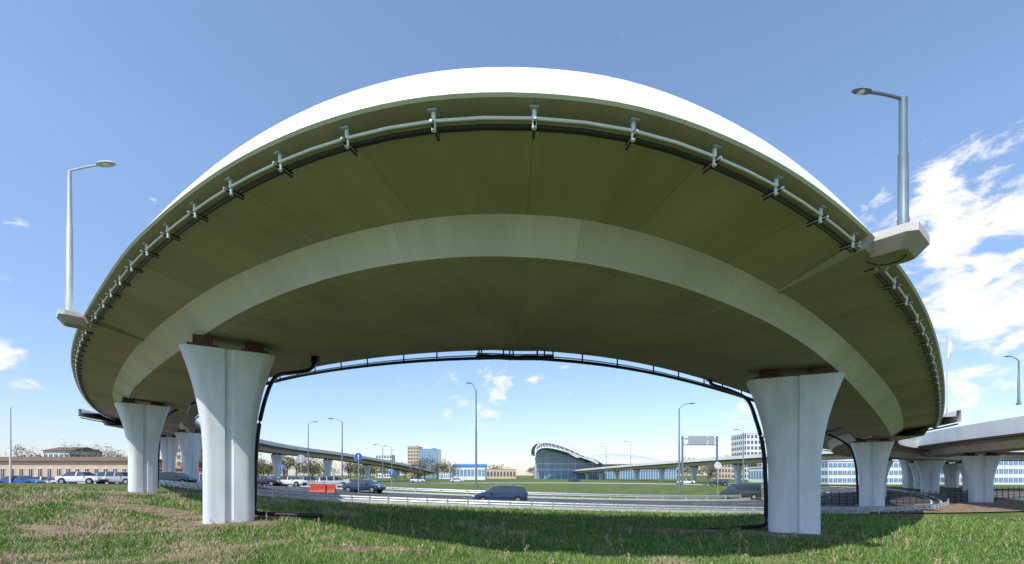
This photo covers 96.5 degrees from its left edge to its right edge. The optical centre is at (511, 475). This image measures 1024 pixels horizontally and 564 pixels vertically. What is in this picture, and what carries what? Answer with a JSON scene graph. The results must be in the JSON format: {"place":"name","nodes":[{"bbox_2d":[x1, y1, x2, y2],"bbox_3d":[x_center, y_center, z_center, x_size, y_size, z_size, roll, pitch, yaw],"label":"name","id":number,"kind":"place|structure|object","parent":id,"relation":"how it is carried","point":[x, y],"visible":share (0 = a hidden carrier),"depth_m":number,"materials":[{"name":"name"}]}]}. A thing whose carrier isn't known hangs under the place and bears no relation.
{"place":"outdoors","nodes":[
{"label":"outdoors","id":0,"kind":"place"},
{"bbox_2d":[0,475,1023,563],"bbox_3d":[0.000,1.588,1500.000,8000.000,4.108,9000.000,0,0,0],"label":"ground","id":1,"kind":"structure","parent":0,"point":[628,488],"depth_m":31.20,"materials":[{"name":"green plant"}]},
{"bbox_2d":[9,406,13,482],"bbox_3d":[-61.140,-3.479,56.000,1.000,10.074,0.380,0,0,0],"label":"street lamp","id":2,"kind":"object","parent":1,"relation":"on","point":[10,460],"visible":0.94,"depth_m":55.94,"materials":[{"name":"grey metal"}]},
{"bbox_2d":[40,447,101,456],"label":"white house","id":3,"kind":"structure","parent":1,"relation":"on","point":[50,452],"depth_m":126.09,"materials":[{"name":"clear paint"}]},
{"bbox_2d":[8,524,135,534],"bbox_3d":[-13.297,1.631,13.544,5.266,0.223,1.547,0,0,11],"label":"bare soil patch","id":4,"kind":"object","parent":1,"relation":"on","point":[51,528],"visible":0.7,"depth_m":13.52,"materials":[{"name":"soil"}]},
{"bbox_2d":[0,457,161,478],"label":"beige warehouse","id":5,"kind":"structure","parent":1,"relation":"on","point":[53,467],"depth_m":88.00,"materials":[{"name":"clear brick"}]},
{"bbox_2d":[57,439,107,456],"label":"tree","id":6,"kind":"object","parent":1,"relation":"on","point":[82,449],"visible":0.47,"depth_m":107.92,"materials":[{"name":"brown plant"}]},
{"bbox_2d":[2,444,202,467],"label":"distant tree row","id":7,"kind":"object","parent":1,"relation":"on","point":[39,455],"visible":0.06,"depth_m":114.42,"materials":[{"name":"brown plant"}]},
{"bbox_2d":[83,442,127,456],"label":"tree","id":8,"kind":"object","parent":1,"relation":"on","point":[108,453],"visible":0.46,"depth_m":103.35,"materials":[{"name":"brown plant"}]},
{"bbox_2d":[90,495,150,503],"bbox_3d":[-22.640,1.409,26.805,11.510,0.219,2.781,0,0,41],"label":"bare soil patch","id":9,"kind":"object","parent":1,"relation":"on","point":[117,498],"visible":0.51,"depth_m":27.00,"materials":[{"name":"soil"}]},
{"bbox_2d":[78,491,176,495],"bbox_3d":[-28.495,1.310,34.193,8.359,0.410,4.458,0,0,0],"label":"bare soil patch","id":10,"kind":"object","parent":1,"relation":"on","point":[122,492],"visible":0.6,"depth_m":33.65,"materials":[{"name":"soil"}]},
{"bbox_2d":[67,501,202,519],"bbox_3d":[-16.125,1.510,20.434,15.045,0.468,2.999,0,0,27],"label":"bare soil patch","id":11,"kind":"object","parent":1,"relation":"on","point":[184,514],"visible":0.59,"depth_m":20.26,"materials":[{"name":"brown soil"}]},
{"bbox_2d":[114,397,170,492],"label":"bridge pier","id":12,"kind":"structure","parent":1,"relation":"on","point":[142,424],"depth_m":34.62,"materials":[{"name":"concrete"}]},
{"bbox_2d":[160,435,178,471],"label":"bridge pier","id":13,"kind":"structure","parent":1,"relation":"on","point":[169,446],"depth_m":74.62,"materials":[{"name":"concrete"}]},
{"bbox_2d":[159,462,202,479],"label":"brick garage","id":14,"kind":"structure","parent":1,"relation":"on","point":[200,470],"depth_m":92.00,"materials":[{"name":"brick"}]},
{"bbox_2d":[174,429,201,482],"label":"bridge pier","id":15,"kind":"structure","parent":1,"relation":"on","point":[190,444],"depth_m":65.51,"materials":[{"name":"concrete"}]},
{"bbox_2d":[176,446,202,467],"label":"apartment block","id":16,"kind":"structure","parent":1,"relation":"on","point":[179,457],"depth_m":190.00,"materials":[{"name":"beige concrete"}]},
{"bbox_2d":[77,479,349,486],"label":"concrete fence","id":17,"kind":"object","parent":1,"relation":"on","point":[347,480],"visible":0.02,"depth_m":85.44,"materials":[{"name":"concrete"}]},
{"bbox_2d":[169,520,282,526],"bbox_3d":[-10.190,1.718,16.753,4.248,0.115,2.763,0,0,-9],"label":"bare soil patch","id":18,"kind":"object","parent":1,"relation":"on","point":[195,523],"visible":0.43,"depth_m":16.17,"materials":[{"name":"soil"}]},
{"bbox_2d":[179,334,274,523],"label":"bridge pier","id":19,"kind":"structure","parent":1,"relation":"on","point":[228,386],"depth_m":16.54,"materials":[{"name":"concrete"}]},
{"bbox_2d":[71,67,944,438],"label":"curved overpass bridge","id":20,"kind":"structure","parent":19,"relation":"on","point":[525,241],"depth_m":10.57,"materials":[{"name":"paint"}]},
{"bbox_2d":[57,309,143,340],"bbox_3d":[-17.138,-6.137,18.909,2.679,0.617,1.544,0,0,-69],"label":"lamp bracket","id":21,"kind":"object","parent":20,"relation":"on","point":[73,319],"visible":0.93,"depth_m":18.20,"materials":[{"name":"concrete"}]},
{"bbox_2d":[66,160,115,310],"bbox_3d":[-16.625,-9.299,18.037,2.298,5.952,0.393,0,0,7],"label":"street lamp","id":22,"kind":"object","parent":21,"relation":"on","point":[69,263],"visible":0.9,"depth_m":18.09,"materials":[{"name":"grey metal"}]},
{"bbox_2d":[158,402,196,487],"bbox_3d":[-28.270,-2.836,38.234,2.430,7.754,4.151,0,0,0],"label":"drain pipe","id":23,"kind":"object","parent":20,"relation":"attached to","point":[172,412],"visible":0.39,"depth_m":36.30,"materials":[{"name":"black plastic"}]},
{"bbox_2d":[255,356,322,517],"bbox_3d":[-9.588,-2.115,19.687,2.528,7.553,5.386,0,0,-24],"label":"drain pipe","id":24,"kind":"object","parent":20,"relation":"attached to","point":[315,360],"visible":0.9,"depth_m":18.11,"materials":[{"name":"black plastic"}]},
{"bbox_2d":[73,104,942,428],"bbox_3d":[-17.545,-5.877,33.903,98.308,4.014,41.329,0,0,18],"label":"service pipe","id":25,"kind":"object","parent":20,"relation":"attached to","point":[533,128],"visible":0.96,"depth_m":8.12,"materials":[{"name":"grey metal"}]},
{"bbox_2d":[193,349,826,432],"bbox_3d":[-15.826,-5.772,43.255,85.338,3.594,32.757,0,0,21],"label":"drain pipe","id":26,"kind":"object","parent":20,"relation":"attached to","point":[509,356],"visible":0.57,"depth_m":21.48,"materials":[{"name":"black plastic"}]},
{"bbox_2d":[706,380,767,529],"bbox_3d":[10.207,-1.638,21.142,2.710,7.966,7.561,0,0,26],"label":"drain pipe","id":27,"kind":"object","parent":20,"relation":"attached to","point":[762,445],"visible":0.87,"depth_m":19.07,"materials":[{"name":"black plastic"}]},
{"bbox_2d":[777,221,929,293],"bbox_3d":[7.988,-5.149,10.884,1.627,0.506,2.985,0,0,-56],"label":"lamp bracket","id":28,"kind":"object","parent":20,"relation":"on","point":[911,240],"visible":0.97,"depth_m":10.40,"materials":[{"name":"concrete"}]},
{"bbox_2d":[852,87,909,225],"bbox_3d":[8.232,-6.913,10.223,1.425,3.286,0.374,0,0,0],"label":"street lamp","id":29,"kind":"object","parent":28,"relation":"on","point":[903,216],"visible":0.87,"depth_m":10.16,"materials":[{"name":"grey metal"}]},
{"bbox_2d":[866,255,906,265],"bbox_3d":[8.401,-4.817,10.228,0.834,0.248,0.089,0,0,11],"label":"power cable","id":30,"kind":"object","parent":28,"relation":"attached to","point":[886,263],"visible":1,"depth_m":10.20,"materials":[{"name":"black plastic"}]},
{"bbox_2d":[946,338,951,416],"bbox_3d":[28.678,-6.429,30.000,0.350,5.200,0.099,0,0,0],"label":"street lamp","id":31,"kind":"object","parent":20,"relation":"on","point":[948,350],"visible":1,"depth_m":29.99,"materials":[{"name":"white metal"}]},
{"bbox_2d":[271,453,283,476],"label":"bridge pier","id":32,"kind":"structure","parent":1,"relation":"on","point":[277,460],"depth_m":121.80,"materials":[{"name":"concrete"}]},
{"bbox_2d":[308,421,316,476],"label":"street lamp","id":33,"kind":"object","parent":1,"relation":"on","point":[308,448],"visible":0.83,"depth_m":111.92,"materials":[{"name":"grey metal"}]},
{"bbox_2d":[323,459,332,476],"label":"bridge pier","id":34,"kind":"structure","parent":1,"relation":"on","point":[327,465],"depth_m":145.48,"materials":[{"name":"concrete"}]},
{"bbox_2d":[314,476,348,486],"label":"car","id":35,"kind":"object","parent":1,"relation":"on","point":[330,479],"visible":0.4,"depth_m":65.21,"materials":[{"name":"white paint"}]},
{"bbox_2d":[328,418,342,479],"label":"street lamp","id":36,"kind":"object","parent":1,"relation":"on","point":[341,451],"visible":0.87,"depth_m":81.92,"materials":[{"name":"grey metal"}]},
{"bbox_2d":[354,453,362,492],"bbox_3d":[-16.114,-0.123,47.979,0.907,4.484,0.122,0,0,0],"label":"traffic sign","id":37,"kind":"object","parent":1,"relation":"on","point":[358,457],"visible":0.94,"depth_m":47.92,"materials":[{"name":"metal"}]},
{"bbox_2d":[363,464,371,478],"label":"bridge pier","id":38,"kind":"structure","parent":1,"relation":"on","point":[367,468],"depth_m":168.89,"materials":[{"name":"concrete"}]},
{"bbox_2d":[323,546,429,552],"bbox_3d":[-3.459,1.880,11.646,2.896,0.100,0.962,0,0,-8],"label":"bare soil patch","id":39,"kind":"object","parent":1,"relation":"on","point":[361,549],"visible":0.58,"depth_m":11.50,"materials":[{"name":"soil"}]},
{"bbox_2d":[376,454,394,477],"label":"apartment block","id":40,"kind":"structure","parent":1,"relation":"on","point":[389,457],"depth_m":420.00,"materials":[{"name":"white concrete"}]},
{"bbox_2d":[394,469,400,480],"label":"bridge pier","id":41,"kind":"structure","parent":1,"relation":"on","point":[397,473],"depth_m":192.28,"materials":[{"name":"concrete"}]},
{"bbox_2d":[78,409,434,474],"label":"viaduct bridge","id":42,"kind":"structure","parent":41,"relation":"on","point":[265,446],"depth_m":127.59,"materials":[{"name":"paint"}]},
{"bbox_2d":[407,445,422,477],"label":"apartment block","id":43,"kind":"structure","parent":1,"relation":"on","point":[413,453],"depth_m":420.00,"materials":[{"name":"beige concrete"}]},
{"bbox_2d":[410,476,424,482],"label":"minivan","id":44,"kind":"object","parent":1,"relation":"on","point":[412,480],"visible":0.94,"depth_m":149.11,"materials":[{"name":"white paint"}]},
{"bbox_2d":[407,458,429,482],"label":"tree","id":45,"kind":"object","parent":1,"relation":"on","point":[419,472],"visible":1,"depth_m":129.35,"materials":[{"name":"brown plant"}]},
{"bbox_2d":[419,448,441,477],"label":"glass office tower","id":46,"kind":"structure","parent":1,"relation":"on","point":[435,453],"depth_m":379.93,"materials":[{"name":"blue"}]},
{"bbox_2d":[439,468,452,478],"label":"shop","id":47,"kind":"structure","parent":1,"relation":"on","point":[446,476],"depth_m":300.00,"materials":[{"name":"white glass"}]},
{"bbox_2d":[452,464,487,479],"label":"blue roof hall","id":48,"kind":"structure","parent":1,"relation":"on","point":[467,472],"depth_m":240.00,"materials":[{"name":"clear glass"}]},
{"bbox_2d":[466,382,476,489],"bbox_3d":[-5.221,-4.854,59.644,1.757,14.476,0.497,0,0,-35],"label":"street lamp","id":49,"kind":"object","parent":1,"relation":"on","point":[475,437],"visible":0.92,"depth_m":59.88,"materials":[{"name":"grey metal"}]},
{"bbox_2d":[258,461,707,477],"bbox_3d":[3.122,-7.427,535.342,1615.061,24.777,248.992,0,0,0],"label":"distant tree row","id":50,"kind":"object","parent":1,"relation":"on","point":[533,470],"visible":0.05,"depth_m":514.82,"materials":[{"name":"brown plant"}]},
{"bbox_2d":[487,467,515,478],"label":"shop","id":51,"kind":"structure","parent":1,"relation":"on","point":[507,473],"depth_m":320.00,"materials":[{"name":"beige concrete"}]},
{"bbox_2d":[6,504,1014,563],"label":"dry weeds","id":52,"kind":"object","parent":1,"relation":"on","point":[354,548],"visible":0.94,"depth_m":12.61,"materials":[{"name":"beige plant"}]},
{"bbox_2d":[257,452,767,479],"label":"distant tree row","id":53,"kind":"object","parent":1,"relation":"on","point":[315,469],"visible":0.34,"depth_m":216.37,"materials":[{"name":"green plant"}]},
{"bbox_2d":[307,482,763,498],"bbox_3d":[4.011,2.069,76.326,90.460,2.278,53.136,0,0,0],"label":"guard rail","id":54,"kind":"object","parent":1,"relation":"on","point":[557,493],"visible":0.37,"depth_m":51.33,"materials":[{"name":"metal"}]},
{"bbox_2d":[160,483,941,513],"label":"kerb","id":55,"kind":"structure","parent":1,"relation":"on","point":[522,507],"depth_m":34.06,"materials":[{"name":"concrete"}]},
{"bbox_2d":[159,479,948,513],"bbox_3d":[3.978,1.977,42.673,93.235,3.152,20.834,0,0,0],"label":"guard rail","id":56,"kind":"object","parent":1,"relation":"on","point":[555,503],"visible":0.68,"depth_m":33.47,"materials":[{"name":"metal"}]},
{"bbox_2d":[531,442,675,478],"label":"arena building","id":57,"kind":"structure","parent":1,"relation":"on","point":[562,461],"depth_m":290.00,"materials":[{"name":"grey"}]},
{"bbox_2d":[633,469,639,480],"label":"bridge pier","id":58,"kind":"structure","parent":1,"relation":"on","point":[636,472],"depth_m":205.02,"materials":[{"name":"concrete"}]},
{"bbox_2d":[588,528,715,532],"bbox_3d":[5.780,2.150,17.979,6.312,0.182,1.698,0,0,0],"label":"bare soil patch","id":59,"kind":"object","parent":1,"relation":"on","point":[672,530],"visible":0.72,"depth_m":17.89,"materials":[{"name":"soil"}]},
{"bbox_2d":[658,468,664,480],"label":"bridge pier","id":60,"kind":"structure","parent":1,"relation":"on","point":[661,473],"depth_m":181.21,"materials":[{"name":"concrete"}]},
{"bbox_2d":[678,403,694,492],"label":"street lamp","id":61,"kind":"object","parent":1,"relation":"on","point":[679,450],"visible":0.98,"depth_m":71.91,"materials":[{"name":"grey metal"}]},
{"bbox_2d":[689,466,698,481],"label":"bridge pier","id":62,"kind":"structure","parent":1,"relation":"on","point":[693,470],"depth_m":157.48,"materials":[{"name":"concrete"}]},
{"bbox_2d":[681,436,717,485],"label":"overhead sign gantry","id":63,"kind":"object","parent":1,"relation":"on","point":[697,440],"visible":0.98,"depth_m":104.83,"materials":[{"name":"grey"}]},
{"bbox_2d":[698,462,720,481],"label":"tree","id":64,"kind":"object","parent":1,"relation":"on","point":[711,470],"visible":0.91,"depth_m":120.56,"materials":[{"name":"brown plant"}]},
{"bbox_2d":[714,462,720,494],"bbox_3d":[27.900,0.678,61.979,0.972,4.972,0.122,0,0,0],"label":"traffic sign","id":65,"kind":"object","parent":1,"relation":"on","point":[717,465],"visible":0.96,"depth_m":61.92,"materials":[{"name":"metal"}]},
{"bbox_2d":[710,455,730,478],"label":"apartment block","id":66,"kind":"structure","parent":1,"relation":"on","point":[725,470],"depth_m":300.00,"materials":[{"name":"beige concrete"}]},
{"bbox_2d":[732,464,742,482],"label":"bridge pier","id":67,"kind":"structure","parent":1,"relation":"on","point":[737,469],"depth_m":133.72,"materials":[{"name":"concrete"}]},
{"bbox_2d":[573,450,852,472],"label":"viaduct bridge","id":68,"kind":"structure","parent":67,"relation":"on","point":[757,458],"depth_m":149.24,"materials":[{"name":"paint"}]},
{"bbox_2d":[733,429,743,482],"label":"street lamp","id":69,"kind":"object","parent":1,"relation":"on","point":[743,455],"visible":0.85,"depth_m":107.87,"materials":[{"name":"grey metal"}]},
{"bbox_2d":[731,432,764,479],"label":"apartment block","id":70,"kind":"structure","parent":1,"relation":"on","point":[751,442],"depth_m":260.90,"materials":[{"name":"white concrete"}]},
{"bbox_2d":[748,467,767,481],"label":"shop","id":71,"kind":"structure","parent":1,"relation":"on","point":[755,474],"depth_m":157.20,"materials":[{"name":"white glass"}]},
{"bbox_2d":[718,530,849,538],"bbox_3d":[10.596,2.270,17.379,4.807,0.237,2.568,0,0,-14],"label":"bare soil patch","id":72,"kind":"object","parent":1,"relation":"on","point":[776,533],"visible":0.59,"depth_m":17.09,"materials":[{"name":"soil"}]},
{"bbox_2d":[747,366,845,533],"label":"bridge pier","id":73,"kind":"structure","parent":1,"relation":"on","point":[794,412],"depth_m":17.53,"materials":[{"name":"concrete"}]},
{"bbox_2d":[821,460,901,483],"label":"office building","id":74,"kind":"structure","parent":1,"relation":"on","point":[837,471],"depth_m":122.00,"materials":[{"name":"white glass"}]},
{"bbox_2d":[850,438,893,510],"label":"bridge pier","id":75,"kind":"structure","parent":1,"relation":"on","point":[871,458],"depth_m":40.47,"materials":[{"name":"concrete"}]},
{"bbox_2d":[885,458,893,495],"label":"bridge pier","id":76,"kind":"structure","parent":1,"relation":"on","point":[890,462],"depth_m":61.05,"materials":[{"name":"concrete"}]},
{"bbox_2d":[869,513,922,514],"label":"bare soil patch","id":77,"kind":"object","parent":1,"relation":"on","point":[898,513],"visible":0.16,"depth_m":38.44,"materials":[{"name":"soil"}]},
{"bbox_2d":[899,460,912,487],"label":"bridge pier","id":78,"kind":"structure","parent":1,"relation":"on","point":[907,477],"depth_m":86.69,"materials":[{"name":"concrete"}]},
{"bbox_2d":[908,461,919,488],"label":"bridge pier","id":79,"kind":"structure","parent":1,"relation":"on","point":[916,474],"depth_m":81.53,"materials":[{"name":"concrete"}]},
{"bbox_2d":[821,487,1023,504],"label":"metal fence","id":80,"kind":"object","parent":1,"relation":"on","point":[929,495],"visible":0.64,"depth_m":52.41,"materials":[{"name":"grey"}]},
{"bbox_2d":[914,460,946,492],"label":"bridge pier","id":81,"kind":"structure","parent":1,"relation":"on","point":[929,471],"depth_m":67.00,"materials":[{"name":"concrete"}]},
{"bbox_2d":[822,410,1023,460],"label":"viaduct bridge","id":82,"kind":"structure","parent":81,"relation":"on","point":[904,447],"depth_m":51.96,"materials":[{"name":"paint"}]},
{"bbox_2d":[826,434,858,503],"bbox_3d":[31.360,-0.946,44.074,0.636,7.225,3.972,0,0,-17],"label":"drain pipe","id":83,"kind":"object","parent":82,"relation":"attached to","point":[856,468],"visible":0.8,"depth_m":42.52,"materials":[{"name":"black plastic"}]},
{"bbox_2d":[942,462,959,487],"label":"bridge pier","id":84,"kind":"structure","parent":1,"relation":"on","point":[951,472],"depth_m":89.39,"materials":[{"name":"concrete"}]},
{"bbox_2d":[905,416,1023,461],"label":"viaduct bridge","id":85,"kind":"structure","parent":84,"relation":"on","point":[1004,435],"depth_m":48.51,"materials":[{"name":"paint"}]},
{"bbox_2d":[956,461,967,490],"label":"bridge pier","id":86,"kind":"structure","parent":1,"relation":"on","point":[959,464],"depth_m":70.33,"materials":[{"name":"concrete"}]},
{"bbox_2d":[959,452,1002,502],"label":"bridge pier","id":87,"kind":"structure","parent":1,"relation":"on","point":[980,471],"depth_m":52.67,"materials":[{"name":"concrete"}]},
{"bbox_2d":[939,461,1023,484],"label":"office building","id":88,"kind":"structure","parent":1,"relation":"on","point":[1009,473],"depth_m":117.97,"materials":[{"name":"white glass"}]},
{"bbox_2d":[0,0,1023,474],"label":"sky","id":89,"kind":"structure","parent":0,"point":[163,91],"materials":[{"name":"blue"}]},
{"bbox_2d":[185,482,939,510],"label":"road","id":90,"kind":"structure","parent":0,"point":[760,502],"depth_m":49.22,"materials":[{"name":"grey asphalt"}]},
{"bbox_2d":[277,476,308,486],"bbox_3d":[-30.913,0.851,64.002,4.460,1.504,2.120,0,0,10],"label":"car","id":91,"kind":"object","parent":90,"relation":"on","point":[292,480],"visible":0.73,"depth_m":63.24,"materials":[{"name":"white paint"}]},
{"bbox_2d":[309,484,325,491],"bbox_3d":[-19.517,1.277,46.000,1.500,0.850,0.600,0,0,-9],"label":"road barrier block","id":92,"kind":"object","parent":90,"relation":"on","point":[317,487],"depth_m":45.83,"materials":[{"name":"red plastic"}]},
{"bbox_2d":[323,484,335,492],"bbox_3d":[-18.652,1.319,46.300,1.500,0.850,0.600,0,0,-9],"label":"road barrier block","id":93,"kind":"object","parent":90,"relation":"on","point":[330,488],"depth_m":46.17,"materials":[{"name":"red plastic"}]},
{"bbox_2d":[342,479,385,492],"bbox_3d":[-16.153,1.182,50.002,4.460,1.504,2.120,0,0,12],"label":"car","id":94,"kind":"object","parent":90,"relation":"on","point":[370,486],"visible":0.92,"depth_m":49.29,"materials":[{"name":"blue paint"}]},
{"bbox_2d":[472,485,527,500],"bbox_3d":[-0.966,1.591,36.999,4.410,1.594,2.120,0,0,-3],"label":"car","id":95,"kind":"object","parent":90,"relation":"on","point":[505,492],"visible":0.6,"depth_m":36.20,"materials":[{"name":"blue paint"}]},
{"bbox_2d":[288,482,763,500],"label":"kerb","id":96,"kind":"structure","parent":90,"relation":"on","point":[569,497],"depth_m":52.02,"materials":[{"name":"concrete"}]},
{"bbox_2d":[676,479,694,484],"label":"car","id":97,"kind":"object","parent":90,"relation":"on","point":[687,481],"visible":0.66,"depth_m":117.16,"materials":[{"name":"white paint"}]},
{"bbox_2d":[708,479,728,485],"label":"car","id":98,"kind":"object","parent":90,"relation":"on","point":[724,482],"visible":0.94,"depth_m":104.15,"materials":[{"name":"grey paint"}]},
{"bbox_2d":[719,483,761,499],"bbox_3d":[28.947,2.033,57.983,4.810,2.044,2.120,0,0,30],"label":"minivan","id":99,"kind":"object","parent":90,"relation":"on","point":[753,491],"visible":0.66,"depth_m":56.94,"materials":[{"name":"grey paint"}]},
{"bbox_2d":[821,500,1023,512],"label":"soil bank","id":100,"kind":"structure","parent":0,"point":[1005,505],"depth_m":46.49,"materials":[{"name":"brown soil"}]},
{"bbox_2d":[913,490,1023,503],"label":"side road","id":101,"kind":"structure","parent":0,"point":[964,495],"depth_m":61.67,"materials":[{"name":"asphalt"}]},
{"bbox_2d":[1004,356,1021,404],"bbox_3d":[43.783,-8.327,40.000,1.480,4.283,0.342,0,0,0],"label":"street lamp","id":102,"kind":"object","parent":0,"point":[1018,393],"visible":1,"depth_m":39.95,"materials":[{"name":"grey metal"}]},
{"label":"parking lot","id":103,"kind":"structure","parent":0,"visible":0},
{"bbox_2d":[0,475,45,482],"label":"car","id":104,"kind":"object","parent":103,"relation":"on","point":[22,479],"visible":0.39,"depth_m":56.35,"materials":[{"name":"blue paint"}]},
{"bbox_2d":[33,476,68,482],"bbox_3d":[-61.381,0.907,59.997,4.460,1.504,2.120,0,0,-20],"label":"car","id":105,"kind":"object","parent":103,"relation":"on","point":[47,479],"visible":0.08,"depth_m":59.53,"materials":[{"name":"white paint"}]},
{"bbox_2d":[55,472,106,483],"bbox_3d":[-49.906,0.322,52.999,4.460,1.504,2.120,0,0,-8],"label":"car","id":106,"kind":"object","parent":103,"relation":"on","point":[85,477],"visible":0.91,"depth_m":52.27,"materials":[{"name":"white paint"}]},
{"bbox_2d":[96,471,127,483],"bbox_3d":[-47.285,0.343,55.001,4.410,1.594,2.120,0,0,-5],"label":"car","id":107,"kind":"object","parent":103,"relation":"on","point":[114,477],"visible":0.48,"depth_m":54.21,"materials":[{"name":"grey paint"}]},
{"bbox_2d":[159,472,196,483],"bbox_3d":[-41.265,0.399,56.001,4.410,1.594,2.120,0,0,-5],"label":"car","id":108,"kind":"object","parent":103,"relation":"on","point":[178,476],"visible":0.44,"depth_m":55.26,"materials":[{"name":"grey paint"}]},
{"bbox_2d":[257,475,281,485],"bbox_3d":[-33.844,0.739,61.998,4.460,1.504,2.120,0,0,-10],"label":"car","id":109,"kind":"object","parent":103,"relation":"on","point":[265,479],"visible":0.52,"depth_m":61.35,"materials":[{"name":"grey paint"}]},
{"bbox_2d":[299,477,315,484],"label":"car","id":110,"kind":"object","parent":103,"relation":"on","point":[310,479],"visible":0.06,"depth_m":71.22,"materials":[{"name":"grey paint"}]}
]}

